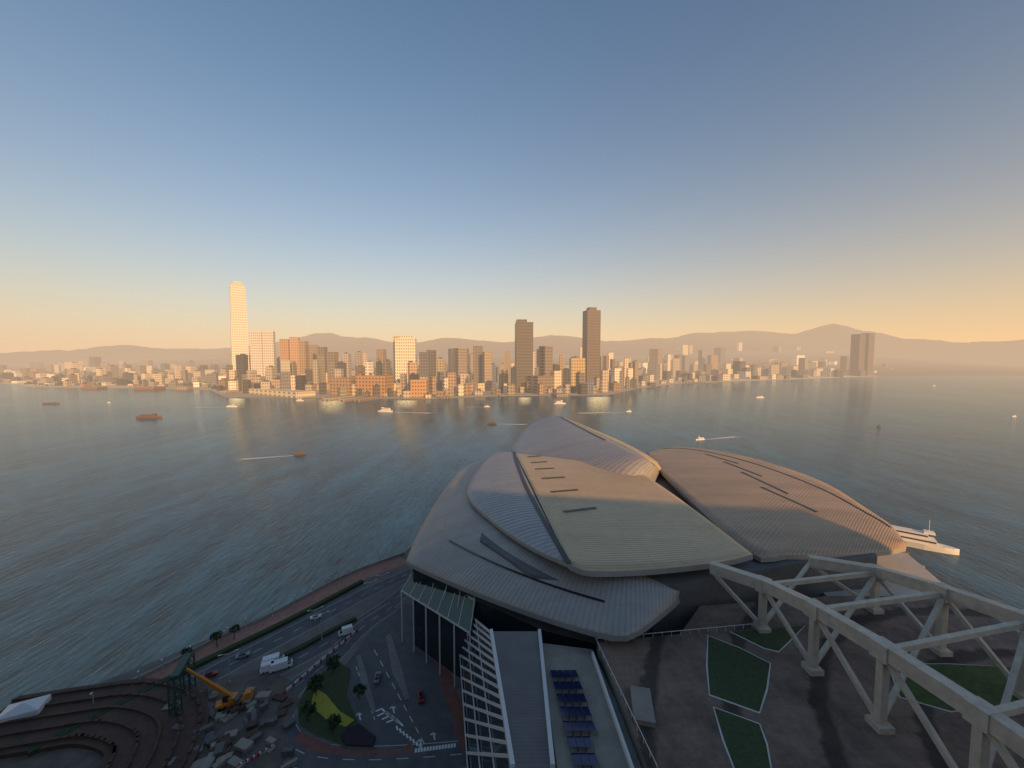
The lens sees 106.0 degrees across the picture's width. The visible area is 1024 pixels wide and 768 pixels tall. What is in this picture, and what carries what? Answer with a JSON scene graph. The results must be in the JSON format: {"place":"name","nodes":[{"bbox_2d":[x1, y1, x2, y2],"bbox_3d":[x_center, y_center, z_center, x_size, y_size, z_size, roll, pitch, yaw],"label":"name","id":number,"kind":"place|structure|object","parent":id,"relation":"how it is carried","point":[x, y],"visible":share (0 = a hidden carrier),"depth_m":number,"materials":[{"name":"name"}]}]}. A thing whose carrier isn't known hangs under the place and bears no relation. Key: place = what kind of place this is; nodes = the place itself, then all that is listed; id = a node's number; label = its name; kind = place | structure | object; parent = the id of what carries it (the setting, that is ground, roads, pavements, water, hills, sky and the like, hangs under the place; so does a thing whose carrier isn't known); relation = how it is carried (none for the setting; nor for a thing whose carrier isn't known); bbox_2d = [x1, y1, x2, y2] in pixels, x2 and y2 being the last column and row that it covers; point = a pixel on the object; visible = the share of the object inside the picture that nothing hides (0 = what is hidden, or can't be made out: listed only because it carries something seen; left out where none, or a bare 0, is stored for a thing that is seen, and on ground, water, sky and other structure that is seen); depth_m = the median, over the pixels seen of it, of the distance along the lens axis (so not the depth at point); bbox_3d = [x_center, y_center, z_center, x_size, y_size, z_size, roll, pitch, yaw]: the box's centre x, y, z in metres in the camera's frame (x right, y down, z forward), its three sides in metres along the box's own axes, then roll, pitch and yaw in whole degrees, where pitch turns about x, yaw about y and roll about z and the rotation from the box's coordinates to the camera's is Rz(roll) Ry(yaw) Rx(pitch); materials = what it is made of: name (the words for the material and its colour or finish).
{"place":"outdoors","nodes":[
{"label":"outdoors","id":0,"kind":"place"},
{"bbox_2d":[0,694,50,722],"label":"canopy","id":1,"kind":"object","parent":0,"point":[28,708],"visible":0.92,"depth_m":114.47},
{"bbox_2d":[0,669,299,767],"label":"site ground","id":2,"kind":"structure","parent":0,"point":[87,758],"depth_m":109.86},
{"bbox_2d":[0,678,208,767],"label":"steps","id":3,"kind":"structure","parent":2,"relation":"on","point":[124,739],"depth_m":110.74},
{"bbox_2d":[0,681,201,767],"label":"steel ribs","id":4,"kind":"object","parent":3,"relation":"on","point":[134,730],"visible":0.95,"depth_m":112.13,"materials":[{"name":"metal"}]},
{"bbox_2d":[185,668,253,719],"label":"mobile crane","id":5,"kind":"object","parent":2,"relation":"on","point":[229,698],"visible":0.96,"depth_m":118.02,"materials":[{"name":"yellow metal"}]},
{"bbox_2d":[161,685,297,767],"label":"site materials","id":6,"kind":"object","parent":2,"relation":"on","point":[219,756],"visible":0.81,"depth_m":109.22,"materials":[{"name":"grey concrete"}]},
{"bbox_2d":[235,629,357,767],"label":"site barriers","id":7,"kind":"object","parent":2,"relation":"on","point":[256,755],"visible":1,"depth_m":128.62,"materials":[{"name":"red plastic"}]},
{"bbox_2d":[167,652,195,715],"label":"green site gantry","id":8,"kind":"object","parent":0,"point":[182,664],"visible":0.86,"depth_m":116.66,"materials":[{"name":"green metal"}]},
{"bbox_2d":[132,556,405,678],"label":"promenade paving","id":9,"kind":"structure","parent":0,"point":[303,603],"depth_m":164.00,"materials":[{"name":"brick"}]},
{"bbox_2d":[181,647,192,655],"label":"promenade tree","id":10,"kind":"object","parent":9,"relation":"on","point":[184,651],"visible":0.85,"depth_m":136.08,"materials":[{"name":"green plant"}]},
{"bbox_2d":[26,579,363,757],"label":"promenade hedge","id":11,"kind":"object","parent":9,"relation":"on","point":[31,750],"visible":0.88,"depth_m":140.97,"materials":[{"name":"green plant"}]},
{"bbox_2d":[210,630,222,646],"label":"promenade tree","id":12,"kind":"object","parent":9,"relation":"on","point":[215,636],"visible":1,"depth_m":143.29,"materials":[{"name":"green plant"}]},
{"bbox_2d":[229,624,239,638],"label":"promenade tree","id":13,"kind":"object","parent":9,"relation":"on","point":[236,627],"visible":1,"depth_m":147.69,"materials":[{"name":"green plant"}]},
{"bbox_2d":[90,553,388,703],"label":"street lamps","id":14,"kind":"object","parent":9,"relation":"on","point":[92,694],"visible":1,"depth_m":147.23,"materials":[{"name":"grey"}]},
{"bbox_2d":[133,552,403,678],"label":"seawall parapet","id":15,"kind":"structure","parent":9,"relation":"on","point":[248,624],"depth_m":160.68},
{"bbox_2d":[98,546,464,743],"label":"island ground","id":16,"kind":"structure","parent":0,"point":[360,608],"depth_m":146.96,"materials":[{"name":"grey concrete"}]},
{"bbox_2d":[181,568,412,684],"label":"road","id":17,"kind":"structure","parent":16,"relation":"on","point":[274,641],"depth_m":152.41,"materials":[{"name":"grey asphalt"}]},
{"bbox_2d":[202,669,217,677],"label":"road car","id":18,"kind":"object","parent":17,"relation":"on","point":[210,673],"visible":0.81,"depth_m":129.91,"materials":[{"name":"red metal"}]},
{"bbox_2d":[235,650,250,659],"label":"road car","id":19,"kind":"object","parent":17,"relation":"on","point":[242,655],"visible":1,"depth_m":138.24,"materials":[{"name":"grey metal"}]},
{"bbox_2d":[310,613,321,620],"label":"road car","id":20,"kind":"object","parent":17,"relation":"on","point":[312,618],"visible":0.86,"depth_m":159.04,"materials":[{"name":"white metal"}]},
{"bbox_2d":[283,617,356,656],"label":"median hedge","id":21,"kind":"object","parent":16,"relation":"on","point":[306,644],"visible":0.82,"depth_m":147.06,"materials":[{"name":"green plant"}]},
{"bbox_2d":[311,690,353,726],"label":"shrub bed","id":22,"kind":"object","parent":16,"relation":"on","point":[326,707],"visible":0.83,"depth_m":117.47,"materials":[{"name":"plant"}]},
{"bbox_2d":[298,663,375,747],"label":"lawn","id":23,"kind":"structure","parent":16,"relation":"on","point":[335,685],"depth_m":118.78,"materials":[{"name":"plant"}]},
{"bbox_2d":[298,700,316,720],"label":"island tree","id":24,"kind":"object","parent":23,"relation":"on","point":[310,707],"visible":1,"depth_m":112.91,"materials":[{"name":"green plant"}]},
{"bbox_2d":[306,674,324,695],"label":"island tree","id":25,"kind":"object","parent":23,"relation":"on","point":[315,679],"visible":1,"depth_m":121.69,"materials":[{"name":"green plant"}]},
{"bbox_2d":[325,653,339,672],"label":"island tree","id":26,"kind":"object","parent":23,"relation":"on","point":[331,663],"visible":1,"depth_m":130.60,"materials":[{"name":"green plant"}]},
{"bbox_2d":[325,713,342,733],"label":"island tree","id":27,"kind":"object","parent":23,"relation":"on","point":[337,718],"visible":1,"depth_m":109.61,"materials":[{"name":"green plant"}]},
{"bbox_2d":[274,584,407,675],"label":"road","id":28,"kind":"structure","parent":16,"relation":"on","point":[314,650],"depth_m":144.86,"materials":[{"name":"grey asphalt"}]},
{"bbox_2d":[260,659,274,673],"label":"truck","id":29,"kind":"object","parent":28,"relation":"on","point":[264,667],"visible":0.74,"depth_m":131.51,"materials":[{"name":"white metal"}]},
{"bbox_2d":[261,652,283,662],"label":"white truck","id":30,"kind":"object","parent":28,"relation":"on","point":[277,655],"visible":0.41,"depth_m":135.29,"materials":[{"name":"white metal"}]},
{"bbox_2d":[269,656,292,672],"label":"white truck","id":31,"kind":"object","parent":28,"relation":"on","point":[280,663],"visible":1,"depth_m":132.91,"materials":[{"name":"white metal"}]},
{"bbox_2d":[338,624,352,636],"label":"van","id":32,"kind":"object","parent":28,"relation":"on","point":[346,630],"visible":1,"depth_m":149.70,"materials":[{"name":"white metal"}]},
{"bbox_2d":[293,731,414,755],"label":"red paving","id":33,"kind":"structure","parent":16,"relation":"on","point":[308,743],"depth_m":105.62,"materials":[{"name":"red brick"}]},
{"bbox_2d":[285,604,468,767],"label":"road loop","id":34,"kind":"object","parent":16,"relation":"on","point":[453,757],"visible":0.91,"depth_m":104.55,"materials":[{"name":"grey asphalt"}]},
{"bbox_2d":[345,603,457,744],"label":"road","id":35,"kind":"structure","parent":16,"relation":"on","point":[430,715],"depth_m":124.22,"materials":[{"name":"grey asphalt"}]},
{"bbox_2d":[341,724,375,746],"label":"purple shrub bed","id":36,"kind":"object","parent":35,"relation":"on","point":[358,735],"visible":1,"depth_m":108.39,"materials":[{"name":"purple plant"}]},
{"bbox_2d":[352,684,367,699],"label":"island tree","id":37,"kind":"object","parent":35,"relation":"on","point":[360,687],"visible":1,"depth_m":120.84,"materials":[{"name":"green plant"}]},
{"bbox_2d":[357,655,375,712],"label":"traffic island","id":38,"kind":"structure","parent":35,"relation":"on","point":[364,682],"depth_m":127.55,"materials":[{"name":"concrete"}]},
{"bbox_2d":[373,671,380,683],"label":"road car","id":39,"kind":"object","parent":35,"relation":"on","point":[377,677],"visible":1,"depth_m":127.80,"materials":[{"name":"grey metal"}]},
{"bbox_2d":[386,634,409,699],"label":"traffic island","id":40,"kind":"structure","parent":35,"relation":"on","point":[397,671],"depth_m":133.81,"materials":[{"name":"concrete"}]},
{"bbox_2d":[356,650,455,752],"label":"road markings","id":41,"kind":"object","parent":35,"relation":"on","point":[396,720],"visible":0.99,"depth_m":110.75,"materials":[{"name":"white paint"}]},
{"bbox_2d":[417,690,424,703],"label":"red taxi","id":42,"kind":"object","parent":35,"relation":"on","point":[420,696],"visible":1,"depth_m":120.53,"materials":[{"name":"red metal"}]},
{"bbox_2d":[401,569,474,686],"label":"white canopy structure","id":43,"kind":"object","parent":16,"relation":"on","point":[444,617],"visible":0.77,"depth_m":131.01,"materials":[{"name":"white metal"}]},
{"bbox_2d":[403,574,472,631],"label":"glass canopy","id":44,"kind":"object","parent":43,"relation":"on","point":[455,610],"visible":0.8,"depth_m":129.99,"materials":[{"name":"glass"}]},
{"bbox_2d":[433,659,467,751],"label":"red paving","id":45,"kind":"structure","parent":16,"relation":"on","point":[453,701],"depth_m":120.55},
{"bbox_2d":[459,617,633,767],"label":"white link frames","id":46,"kind":"structure","parent":16,"relation":"on","point":[503,717],"depth_m":87.55,"materials":[{"name":"white metal"}]},
{"bbox_2d":[460,620,507,767],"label":"link glazing","id":47,"kind":"structure","parent":46,"relation":"attached to","point":[485,761],"depth_m":95.71,"materials":[{"name":"black glass"}]},
{"bbox_2d":[543,644,628,767],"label":"flat roof","id":48,"kind":"structure","parent":46,"relation":"on","point":[607,749],"depth_m":78.66,"materials":[{"name":"grey concrete"}]},
{"bbox_2d":[550,670,599,767],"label":"solar panels","id":49,"kind":"object","parent":48,"relation":"on","point":[577,727],"visible":1,"depth_m":77.59,"materials":[{"name":"blue"}]},
{"bbox_2d":[480,472,876,636],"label":"building wall","id":50,"kind":"structure","parent":16,"relation":"on","point":[697,589],"depth_m":117.41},
{"bbox_2d":[467,452,568,567],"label":"roof","id":51,"kind":"structure","parent":50,"relation":"attached to","point":[498,497],"depth_m":155.57,"materials":[{"name":"grey metal"}]},
{"bbox_2d":[413,569,652,679],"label":"building facade","id":52,"kind":"object","parent":50,"relation":"attached to","point":[490,615],"visible":0.1,"depth_m":127.14,"materials":[{"name":"black glass"}]},
{"bbox_2d":[406,456,680,640],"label":"roof","id":53,"kind":"structure","parent":50,"relation":"on","point":[629,608],"depth_m":115.80,"materials":[{"name":"grey metal"}]},
{"bbox_2d":[511,416,659,480],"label":"roof","id":54,"kind":"structure","parent":50,"relation":"attached to","point":[557,436],"depth_m":236.77,"materials":[{"name":"grey metal"}]},
{"bbox_2d":[560,416,660,469],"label":"roof edge","id":55,"kind":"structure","parent":54,"relation":"attached to","point":[633,449],"depth_m":233.73,"materials":[{"name":"metal"}]},
{"bbox_2d":[516,452,752,576],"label":"roof","id":56,"kind":"structure","parent":50,"relation":"on","point":[637,525],"depth_m":135.09,"materials":[{"name":"metal"}]},
{"bbox_2d":[647,446,906,561],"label":"roof","id":57,"kind":"structure","parent":50,"relation":"attached to","point":[753,517],"depth_m":156.76,"materials":[{"name":"grey aluminium"}]},
{"bbox_2d":[823,552,939,595],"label":"roof","id":58,"kind":"structure","parent":50,"relation":"on","point":[906,563],"depth_m":136.35,"materials":[{"name":"beige metal"}]},
{"bbox_2d":[597,596,1023,767],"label":"roof terrace","id":59,"kind":"structure","parent":16,"relation":"on","point":[804,718],"depth_m":80.57,"materials":[{"name":"concrete"}]},
{"bbox_2d":[630,685,655,727],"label":"rooftop box","id":60,"kind":"object","parent":59,"relation":"on","point":[642,707],"visible":1,"depth_m":77.35,"materials":[{"name":"grey metal"}]},
{"bbox_2d":[596,624,747,767],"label":"parapet wall","id":61,"kind":"structure","parent":59,"relation":"on","point":[643,638],"depth_m":93.56,"materials":[{"name":"white concrete"}]},
{"bbox_2d":[706,635,770,713],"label":"lawn kerb","id":62,"kind":"structure","parent":59,"relation":"on","point":[729,701],"depth_m":83.16,"materials":[{"name":"white paint"}]},
{"bbox_2d":[708,636,769,711],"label":"lawn","id":63,"kind":"structure","parent":62,"relation":"on","point":[737,675],"depth_m":86.25,"materials":[{"name":"green plant"}]},
{"bbox_2d":[713,707,771,767],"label":"lawn kerb","id":64,"kind":"structure","parent":59,"relation":"on","point":[724,741],"depth_m":71.68,"materials":[{"name":"white paint"}]},
{"bbox_2d":[715,708,769,767],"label":"lawn","id":65,"kind":"structure","parent":64,"relation":"on","point":[744,740],"depth_m":71.03,"materials":[{"name":"green plant"}]},
{"bbox_2d":[731,626,804,651],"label":"lawn kerb","id":66,"kind":"structure","parent":59,"relation":"on","point":[766,648],"depth_m":95.51,"materials":[{"name":"white paint"}]},
{"bbox_2d":[732,626,803,650],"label":"lawn","id":67,"kind":"structure","parent":66,"relation":"on","point":[777,639],"depth_m":98.18,"materials":[{"name":"green plant"}]},
{"bbox_2d":[709,554,1023,767],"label":"roof truss","id":68,"kind":"object","parent":59,"relation":"on","point":[994,729],"visible":1,"depth_m":80.67,"materials":[{"name":"metal"}]},
{"bbox_2d":[890,664,1005,711],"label":"lawn kerb","id":69,"kind":"structure","parent":59,"relation":"on","point":[927,704],"depth_m":79.04,"materials":[{"name":"white paint"}]},
{"bbox_2d":[895,664,1019,710],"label":"lawn","id":70,"kind":"structure","parent":69,"relation":"on","point":[987,683],"depth_m":83.84,"materials":[{"name":"green plant"}]},
{"bbox_2d":[0,376,863,398],"bbox_3d":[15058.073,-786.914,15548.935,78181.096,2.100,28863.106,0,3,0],"label":"kowloon ground","id":71,"kind":"structure","parent":0,"point":[328,394],"depth_m":1408.35,"materials":[{"name":"grey concrete"}]},
{"bbox_2d":[0,281,892,397],"bbox_3d":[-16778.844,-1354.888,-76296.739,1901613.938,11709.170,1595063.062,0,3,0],"label":"city buildings","id":72,"kind":"structure","parent":0,"point":[304,369],"depth_m":1615.74,"materials":[{"name":"beige concrete"}]},
{"bbox_2d":[0,376,1023,710],"bbox_3d":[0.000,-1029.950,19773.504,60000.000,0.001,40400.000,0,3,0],"label":"sea water","id":73,"kind":"structure","parent":0,"point":[128,542],"depth_m":364.13,"materials":[{"name":"blue liquid"}]},
{"bbox_2d":[42,402,59,403],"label":"dark barge","id":74,"kind":"object","parent":73,"relation":"on","point":[52,403],"visible":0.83,"depth_m":1004.97,"materials":[{"name":"brown"}]},
{"bbox_2d":[136,413,162,418],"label":"ship","id":75,"kind":"object","parent":73,"relation":"on","point":[153,415],"visible":0.99,"depth_m":752.62,"materials":[{"name":"brown metal"}]},
{"bbox_2d":[294,451,305,455],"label":"boat","id":76,"kind":"object","parent":73,"relation":"on","point":[299,453],"visible":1,"depth_m":454.75,"materials":[{"name":"brown"}]},
{"bbox_2d":[378,407,392,411],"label":"ferry","id":77,"kind":"object","parent":73,"relation":"in","point":[383,409],"visible":0.96,"depth_m":842.44,"materials":[{"name":"white metal"}]},
{"bbox_2d":[82,382,716,401],"bbox_3d":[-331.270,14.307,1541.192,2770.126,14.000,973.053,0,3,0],"label":"kowloon piers","id":78,"kind":"structure","parent":73,"relation":"on","point":[345,398],"depth_m":1210.26,"materials":[{"name":"grey concrete"}]},
{"bbox_2d":[232,397,604,405],"bbox_3d":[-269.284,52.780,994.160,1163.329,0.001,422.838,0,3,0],"label":"light reflections","id":79,"kind":"object","parent":73,"relation":"on","point":[597,398],"visible":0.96,"depth_m":1096.37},
{"bbox_2d":[193,407,736,459],"bbox_3d":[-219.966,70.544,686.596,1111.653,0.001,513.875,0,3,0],"label":"boat wakes","id":80,"kind":"object","parent":73,"relation":"on","point":[430,413],"visible":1,"depth_m":568.48,"materials":[{"name":"white liquid"}]},
{"bbox_2d":[891,521,959,554],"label":"white ferry","id":81,"kind":"object","parent":73,"relation":"on","point":[918,539],"visible":0.73,"depth_m":226.29,"materials":[{"name":"white metal"}]},
{"bbox_2d":[0,324,1023,359],"bbox_3d":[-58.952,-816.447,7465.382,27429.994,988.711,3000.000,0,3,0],"label":"hills","id":82,"kind":"structure","parent":0,"point":[832,337],"depth_m":8256.43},
{"bbox_2d":[0,349,1023,375],"bbox_3d":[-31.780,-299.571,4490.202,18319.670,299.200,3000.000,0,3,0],"label":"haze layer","id":83,"kind":"structure","parent":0,"point":[912,365],"depth_m":4857.94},
{"bbox_2d":[0,0,1023,352],"label":"sky","id":84,"kind":"structure","parent":0,"point":[423,170],"materials":[{"name":"blue"}]},
{"bbox_2d":[498,643,640,767],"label":"roof parapet","id":85,"kind":"structure","parent":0,"point":[630,747],"depth_m":79.09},
{"bbox_2d":[493,631,549,767],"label":"flat roof","id":86,"kind":"structure","parent":85,"relation":"on","point":[518,657],"depth_m":82.03,"materials":[{"name":"grey concrete"}]},
{"bbox_2d":[449,417,891,601],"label":"roof skylights","id":87,"kind":"object","parent":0,"point":[554,538],"visible":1,"depth_m":154.14,"materials":[{"name":"black glass"}]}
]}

